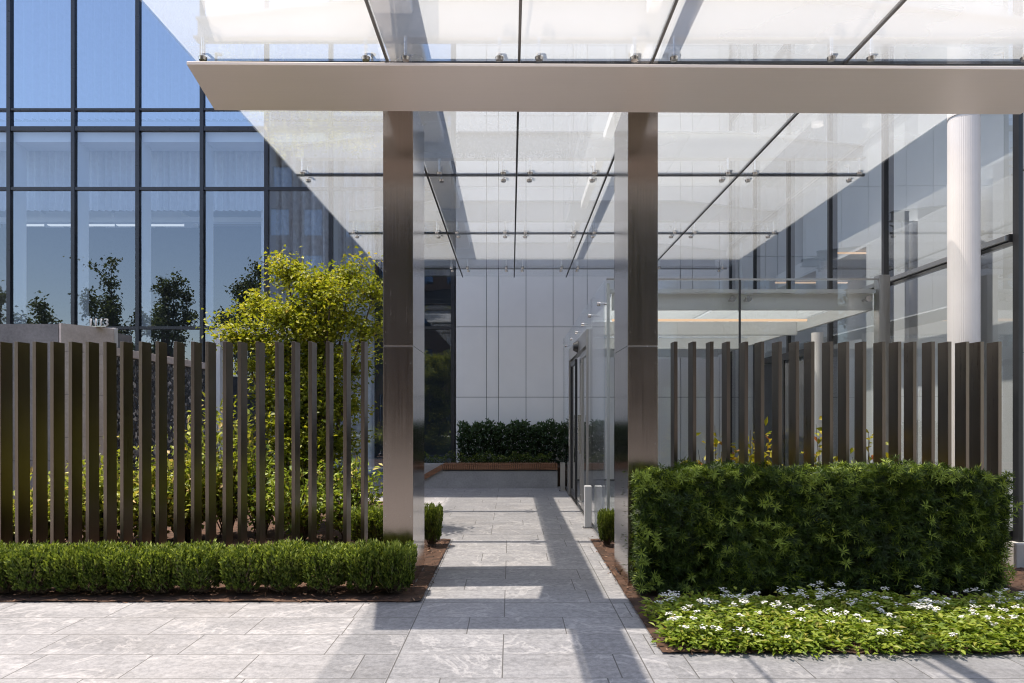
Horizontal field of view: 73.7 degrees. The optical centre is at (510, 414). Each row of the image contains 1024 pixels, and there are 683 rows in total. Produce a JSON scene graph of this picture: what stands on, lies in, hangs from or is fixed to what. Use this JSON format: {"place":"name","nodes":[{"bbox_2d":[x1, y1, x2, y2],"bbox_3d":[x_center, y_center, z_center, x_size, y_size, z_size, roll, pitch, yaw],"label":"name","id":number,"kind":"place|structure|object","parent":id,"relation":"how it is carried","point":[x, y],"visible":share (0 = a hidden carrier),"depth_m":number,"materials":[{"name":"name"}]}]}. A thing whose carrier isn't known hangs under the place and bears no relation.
{"place":"outdoors","nodes":[
{"label":"outdoors","id":0,"kind":"place"},
{"bbox_2d":[0,481,1023,682],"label":"pavement","id":1,"kind":"structure","parent":0,"point":[207,641],"depth_m":4.46,"materials":[{"name":"stone"}]},
{"bbox_2d":[13,492,49,543],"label":"leafy shrub","id":2,"kind":"object","parent":1,"relation":"on","point":[31,540],"visible":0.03,"depth_m":7.52,"materials":[{"name":"green plant"}]},
{"bbox_2d":[13,463,102,544],"bbox_3d":[-5.059,1.020,7.686,0.969,1.143,1.127,0,0,13],"label":"leafy shrub","id":3,"kind":"object","parent":1,"relation":"on","point":[66,512],"visible":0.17,"depth_m":7.53,"materials":[{"name":"green plant"}]},
{"bbox_2d":[0,323,131,498],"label":"stone block","id":4,"kind":"structure","parent":1,"relation":"on","point":[44,333],"depth_m":9.05,"materials":[{"name":"stone"}]},
{"bbox_2d":[90,318,108,326],"bbox_3d":[-5.671,-1.269,9.400,0.253,0.117,0.060,0,0,0],"label":"house number","id":5,"kind":"object","parent":4,"relation":"on","point":[107,324],"visible":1,"depth_m":9.39,"materials":[{"name":"white paint"}]},
{"bbox_2d":[111,328,117,346],"bbox_3d":[-5.761,-1.093,9.640,0.390,0.270,0.060,0,0,0],"label":"white frame","id":6,"kind":"object","parent":4,"relation":"attached to","point":[115,335],"visible":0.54,"depth_m":9.64,"materials":[{"name":"paint"}]},
{"bbox_2d":[32,501,382,538],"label":"mulch","id":7,"kind":"object","parent":1,"relation":"on","point":[321,534],"visible":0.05,"depth_m":8.65,"materials":[{"name":"soil"}]},
{"bbox_2d":[117,348,204,485],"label":"pebble wall","id":8,"kind":"structure","parent":7,"relation":"on","point":[170,393],"depth_m":10.77,"materials":[{"name":"stone"}]},
{"bbox_2d":[170,392,272,536],"bbox_3d":[-3.465,0.534,8.285,1.190,1.898,1.161,0,0,32],"label":"leafy shrub","id":9,"kind":"object","parent":7,"relation":"on","point":[219,506],"visible":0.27,"depth_m":8.22,"materials":[{"name":"green plant"}]},
{"bbox_2d":[220,431,303,535],"bbox_3d":[-3.039,0.837,8.435,0.914,1.295,0.920,0,0,35],"label":"leafy shrub","id":10,"kind":"object","parent":7,"relation":"on","point":[251,504],"visible":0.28,"depth_m":8.28,"materials":[{"name":"green plant"}]},
{"bbox_2d":[187,244,382,525],"bbox_3d":[-2.728,-0.375,8.960,2.588,3.732,1.856,0,0,0],"label":"maple tree","id":11,"kind":"object","parent":7,"relation":"on","point":[323,324],"visible":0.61,"depth_m":8.77,"materials":[{"name":"green plant"}]},
{"bbox_2d":[306,451,382,538],"bbox_3d":[-1.938,0.969,8.181,0.934,1.091,0.883,0,0,0],"label":"leafy shrub","id":12,"kind":"object","parent":7,"relation":"on","point":[355,501],"visible":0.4,"depth_m":8.13,"materials":[{"name":"green plant"}]},
{"bbox_2d":[0,537,450,602],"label":"mulch","id":13,"kind":"object","parent":1,"relation":"on","point":[433,555],"visible":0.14,"depth_m":5.67,"materials":[{"name":"brown soil"}]},
{"bbox_2d":[0,540,32,592],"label":"boxwood shrub","id":14,"kind":"object","parent":13,"relation":"on","point":[5,586],"visible":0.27,"depth_m":5.58,"materials":[{"name":"green plant"}]},
{"bbox_2d":[4,540,70,593],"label":"boxwood shrub","id":15,"kind":"object","parent":13,"relation":"on","point":[27,573],"visible":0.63,"depth_m":5.52,"materials":[{"name":"green plant"}]},
{"bbox_2d":[43,540,99,592],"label":"boxwood shrub","id":16,"kind":"object","parent":13,"relation":"on","point":[62,563],"visible":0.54,"depth_m":5.52,"materials":[{"name":"green plant"}]},
{"bbox_2d":[48,434,152,542],"bbox_3d":[-4.693,0.857,7.903,1.084,1.296,1.202,0,0,0],"label":"leafy shrub","id":17,"kind":"object","parent":13,"relation":"on","point":[101,517],"visible":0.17,"depth_m":7.75,"materials":[{"name":"green plant"}]},
{"bbox_2d":[74,539,129,592],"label":"boxwood shrub","id":18,"kind":"object","parent":13,"relation":"on","point":[91,573],"visible":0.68,"depth_m":5.53,"materials":[{"name":"green plant"}]},
{"bbox_2d":[102,540,154,592],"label":"boxwood shrub","id":19,"kind":"object","parent":13,"relation":"on","point":[121,569],"visible":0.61,"depth_m":5.52,"materials":[{"name":"green plant"}]},
{"bbox_2d":[100,444,203,545],"bbox_3d":[-4.092,0.892,7.812,1.112,1.213,0.922,0,0,23],"label":"leafy shrub","id":20,"kind":"object","parent":13,"relation":"on","point":[170,508],"visible":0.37,"depth_m":7.69,"materials":[{"name":"green plant"}]},
{"bbox_2d":[135,540,184,592],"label":"boxwood shrub","id":21,"kind":"object","parent":13,"relation":"on","point":[154,572],"visible":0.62,"depth_m":5.53,"materials":[{"name":"green plant"}]},
{"bbox_2d":[0,341,367,548],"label":"slat fence","id":22,"kind":"object","parent":13,"relation":"on","point":[40,438],"visible":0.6,"depth_m":6.54,"materials":[{"name":"brown metal"}]},
{"bbox_2d":[135,431,233,540],"bbox_3d":[-3.885,0.831,8.175,1.156,1.308,1.062,0,0,-16],"label":"leafy shrub","id":23,"kind":"object","parent":13,"relation":"on","point":[187,518],"visible":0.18,"depth_m":7.95,"materials":[{"name":"green plant"}]},
{"bbox_2d":[168,539,229,592],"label":"boxwood shrub","id":24,"kind":"object","parent":13,"relation":"on","point":[195,568],"visible":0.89,"depth_m":5.56,"materials":[{"name":"green plant"}]},
{"bbox_2d":[217,540,271,592],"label":"boxwood shrub","id":25,"kind":"object","parent":13,"relation":"on","point":[240,566],"visible":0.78,"depth_m":5.55,"materials":[{"name":"green plant"}]},
{"bbox_2d":[258,536,309,591],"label":"boxwood shrub","id":26,"kind":"object","parent":13,"relation":"on","point":[282,569],"visible":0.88,"depth_m":5.57,"materials":[{"name":"green plant"}]},
{"bbox_2d":[251,457,342,541],"bbox_3d":[-2.411,0.981,7.962,0.794,1.007,1.022,0,0,38],"label":"leafy shrub","id":27,"kind":"object","parent":13,"relation":"on","point":[270,497],"visible":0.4,"depth_m":7.88,"materials":[{"name":"green plant"}]},
{"bbox_2d":[299,540,349,592],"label":"boxwood shrub","id":28,"kind":"object","parent":13,"relation":"on","point":[326,561],"visible":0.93,"depth_m":5.54,"materials":[{"name":"green plant"}]},
{"bbox_2d":[342,538,383,592],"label":"boxwood shrub","id":29,"kind":"object","parent":13,"relation":"on","point":[359,558],"visible":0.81,"depth_m":5.54,"materials":[{"name":"green plant"}]},
{"bbox_2d":[351,503,382,543],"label":"boxwood shrub","id":30,"kind":"object","parent":13,"relation":"on","point":[375,522],"visible":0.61,"depth_m":7.52,"materials":[{"name":"green plant"}]},
{"bbox_2d":[374,539,417,592],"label":"boxwood shrub","id":31,"kind":"object","parent":13,"relation":"on","point":[396,567],"visible":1,"depth_m":5.55,"materials":[{"name":"green plant"}]},
{"bbox_2d":[383,111,423,586],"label":"metal column","id":32,"kind":"structure","parent":13,"relation":"on","point":[403,326],"depth_m":5.94,"materials":[{"name":"grey metal"}]},
{"bbox_2d":[187,0,1023,276],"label":"glass canopy","id":33,"kind":"object","parent":32,"relation":"on","point":[408,77],"visible":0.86,"depth_m":5.45,"materials":[{"name":"glass"}]},
{"bbox_2d":[424,502,443,544],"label":"boxwood shrub","id":34,"kind":"object","parent":13,"relation":"on","point":[433,518],"visible":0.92,"depth_m":7.65,"materials":[{"name":"green plant"}]},
{"bbox_2d":[215,328,300,469],"bbox_3d":[-5.056,-0.111,13.700,1.597,3.222,0.400,0,0,0],"label":"white frame","id":35,"kind":"object","parent":1,"relation":"on","point":[219,374],"visible":0.07,"depth_m":13.50,"materials":[{"name":"paint"}]},
{"bbox_2d":[424,463,559,487],"bbox_3d":[-0.723,1.250,14.755,3.753,0.500,1.590,0,0,0],"label":"planter bench","id":36,"kind":"object","parent":1,"relation":"on","point":[490,475],"visible":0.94,"depth_m":14.00,"materials":[{"name":"concrete"}]},
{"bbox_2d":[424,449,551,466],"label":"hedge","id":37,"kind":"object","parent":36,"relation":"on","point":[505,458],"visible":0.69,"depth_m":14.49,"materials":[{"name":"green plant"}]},
{"bbox_2d":[454,418,577,464],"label":"planter hedge","id":38,"kind":"object","parent":36,"relation":"in","point":[522,431],"visible":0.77,"depth_m":14.91,"materials":[{"name":"green plant"}]},
{"bbox_2d":[559,462,564,490],"bbox_3d":[1.020,1.220,13.500,0.130,0.560,0.130,0,0,0],"label":"bollard","id":39,"kind":"object","parent":1,"relation":"on","point":[562,476],"depth_m":13.46,"materials":[{"name":"silver metal"}]},
{"bbox_2d":[582,485,591,528],"bbox_3d":[1.020,1.220,9.070,0.130,0.560,0.130,0,0,0],"label":"bollard","id":40,"kind":"object","parent":1,"relation":"on","point":[587,506],"depth_m":9.03,"materials":[{"name":"silver metal"}]},
{"bbox_2d":[563,275,889,541],"bbox_3d":[2.715,-0.070,11.635,3.430,3.140,7.330,0,0,0],"label":"glass vestibule","id":41,"kind":"object","parent":1,"relation":"on","point":[717,317],"visible":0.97,"depth_m":9.13,"materials":[{"name":"clear glass"}]},
{"bbox_2d":[569,359,576,499],"bbox_3d":[1.098,0.245,12.180,0.083,2.410,0.920,0,0,0],"label":"sliding door","id":42,"kind":"structure","parent":41,"relation":"in","point":[573,365],"depth_m":12.23,"materials":[{"name":"black glass"}]},
{"bbox_2d":[578,358,580,500],"bbox_3d":[1.173,0.245,11.210,0.083,2.410,0.980,0,0,0],"label":"sliding door","id":43,"kind":"structure","parent":41,"relation":"in","point":[580,358],"depth_m":11.65,"materials":[{"name":"black glass"}]},
{"bbox_2d":[579,350,585,510],"bbox_3d":[1.098,0.245,10.260,0.083,2.410,0.880,0,0,0],"label":"sliding door","id":44,"kind":"structure","parent":41,"relation":"in","point":[582,418],"depth_m":10.55,"materials":[{"name":"clear glass"}]},
{"bbox_2d":[590,536,1023,654],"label":"mulch","id":45,"kind":"object","parent":1,"relation":"on","point":[606,552],"visible":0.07,"depth_m":5.55,"materials":[{"name":"brown soil"}]},
{"bbox_2d":[596,508,613,544],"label":"boxwood shrub","id":46,"kind":"object","parent":45,"relation":"on","point":[605,521],"visible":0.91,"depth_m":7.66,"materials":[{"name":"green plant"}]},
{"bbox_2d":[614,112,657,585],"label":"metal column","id":47,"kind":"structure","parent":45,"relation":"on","point":[635,290],"depth_m":5.94,"materials":[{"name":"grey metal"}]},
{"bbox_2d":[681,433,748,544],"bbox_3d":[2.093,0.794,6.967,0.619,1.375,0.573,0,0,0],"label":"croton","id":48,"kind":"object","parent":45,"relation":"on","point":[716,441],"visible":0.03,"depth_m":6.99,"materials":[{"name":"yellow plant"}]},
{"bbox_2d":[731,416,771,465],"bbox_3d":[2.450,0.745,7.015,0.574,1.472,0.586,0,0,18],"label":"croton","id":49,"kind":"object","parent":45,"relation":"on","point":[750,446],"visible":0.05,"depth_m":6.99,"materials":[{"name":"green plant"}]},
{"bbox_2d":[764,435,782,465],"bbox_3d":[2.689,0.838,7.128,0.526,1.286,0.621,0,0,0],"label":"croton","id":50,"kind":"object","parent":45,"relation":"on","point":[769,462],"visible":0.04,"depth_m":7.13,"materials":[{"name":"yellow plant"}]},
{"bbox_2d":[801,416,837,470],"bbox_3d":[3.221,0.744,7.110,0.520,1.476,0.637,0,0,0],"label":"croton","id":51,"kind":"object","parent":45,"relation":"on","point":[818,452],"visible":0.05,"depth_m":7.10,"materials":[{"name":"yellow plant"}]},
{"bbox_2d":[621,454,1023,597],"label":"tall hedge","id":52,"kind":"object","parent":45,"relation":"on","point":[827,526],"visible":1,"depth_m":5.54,"materials":[{"name":"green plant"}]},
{"bbox_2d":[637,580,1023,659],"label":"flowering groundcover","id":53,"kind":"object","parent":45,"relation":"on","point":[805,624],"visible":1,"depth_m":4.56,"materials":[{"name":"green plant"}]},
{"bbox_2d":[671,341,1001,566],"bbox_3d":[3.112,0.400,6.579,3.183,2.200,0.168,0,0,0],"label":"slat fence","id":54,"kind":"object","parent":45,"relation":"on","point":[969,404],"visible":0.54,"depth_m":6.54,"materials":[{"name":"brown metal"}]},
{"bbox_2d":[837,429,872,463],"bbox_3d":[3.624,0.786,6.987,0.647,1.391,0.579,0,0,0],"label":"croton","id":55,"kind":"object","parent":45,"relation":"on","point":[867,448],"visible":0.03,"depth_m":6.96,"materials":[{"name":"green plant"}]},
{"bbox_2d":[947,114,980,467],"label":"round column","id":56,"kind":"structure","parent":45,"relation":"on","point":[963,227],"depth_m":6.86,"materials":[{"name":"white paint"}]},
{"bbox_2d":[729,0,1023,567],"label":"glass wing","id":57,"kind":"structure","parent":1,"relation":"on","point":[887,213],"depth_m":10.61,"materials":[{"name":"clear glass"}]},
{"bbox_2d":[764,363,771,461],"bbox_3d":[4.900,0.115,12.830,0.020,2.170,1.120,0,0,0],"label":"door","id":58,"kind":"structure","parent":57,"relation":"in","point":[768,367],"depth_m":12.97,"materials":[{"name":"glass"}]},
{"bbox_2d":[785,357,803,467],"bbox_3d":[4.900,0.115,11.630,0.020,2.170,1.120,0,0,0],"label":"door","id":59,"kind":"structure","parent":57,"relation":"in","point":[801,360],"depth_m":11.58,"materials":[{"name":"glass"}]},
{"bbox_2d":[775,282,847,283],"bbox_3d":[6.250,-2.755,14.215,1.500,0.030,0.030,0,0,0],"label":"strip lamp","id":60,"kind":"object","parent":57,"relation":"attached to","point":[808,282],"visible":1,"depth_m":14.20,"materials":[{"name":"white plastic"}]},
{"bbox_2d":[837,252,865,253],"bbox_3d":[6.250,-2.755,11.615,1.500,0.030,0.030,0,0,0],"label":"strip lamp","id":61,"kind":"object","parent":57,"relation":"attached to","point":[851,252],"depth_m":11.60,"materials":[{"name":"white plastic"}]},
{"bbox_2d":[384,540,678,682],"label":"path","id":62,"kind":"structure","parent":0,"point":[525,611],"depth_m":4.88,"materials":[{"name":"stone"}]},
{"bbox_2d":[811,332,822,463],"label":"white column","id":63,"kind":"structure","parent":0,"point":[817,338],"depth_m":10.22,"materials":[{"name":"paint"}]},
{"label":"ground","id":64,"kind":"structure","parent":0,"visible":0},
{"bbox_2d":[0,0,797,480],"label":"glass building","id":65,"kind":"structure","parent":64,"relation":"on","point":[492,344],"depth_m":15.65,"materials":[{"name":"glass"}]},
{"bbox_2d":[26,211,63,227],"bbox_3d":[-12.216,-5.006,17.825,0.484,0.331,0.950,0,0,0],"label":"ceiling lamp","id":66,"kind":"object","parent":65,"relation":"attached to","point":[34,214],"visible":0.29,"depth_m":17.40,"materials":[{"name":"white"}]},
{"bbox_2d":[46,211,93,227],"bbox_3d":[-11.502,-5.006,17.825,0.637,0.331,0.950,0,0,0],"label":"ceiling lamp","id":67,"kind":"object","parent":65,"relation":"attached to","point":[58,213],"visible":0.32,"depth_m":17.35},
{"bbox_2d":[89,211,131,227],"bbox_3d":[-10.509,-5.006,17.825,0.688,0.331,0.950,0,0,0],"label":"ceiling lamp","id":68,"kind":"object","parent":65,"relation":"attached to","point":[101,214],"visible":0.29,"depth_m":17.35,"materials":[{"name":"white"}]},
{"bbox_2d":[0,151,262,210],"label":"curtain","id":69,"kind":"object","parent":65,"relation":"hanging from","point":[168,168],"visible":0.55,"depth_m":16.45,"materials":[{"name":"white fabric"}]},
{"bbox_2d":[115,211,154,227],"bbox_3d":[-9.796,-5.006,17.825,0.535,0.331,0.950,0,0,0],"label":"ceiling lamp","id":70,"kind":"object","parent":65,"relation":"attached to","point":[124,213],"visible":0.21,"depth_m":17.35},
{"bbox_2d":[151,211,197,227],"bbox_3d":[-8.815,-5.006,17.825,0.866,0.331,0.950,0,0,0],"label":"ceiling lamp","id":71,"kind":"object","parent":65,"relation":"attached to","point":[167,214],"visible":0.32,"depth_m":17.37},
{"bbox_2d":[0,0,449,120],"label":"curtain","id":72,"kind":"object","parent":65,"relation":"hanging from","point":[106,53],"visible":0.53,"depth_m":16.32,"materials":[{"name":"white fabric"}]},
{"bbox_2d":[261,151,373,472],"bbox_3d":[-4.669,-2.565,16.420,2.738,7.930,0.260,0,0,0],"label":"curtain","id":73,"kind":"object","parent":65,"relation":"hanging from","point":[302,218],"visible":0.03,"depth_m":16.43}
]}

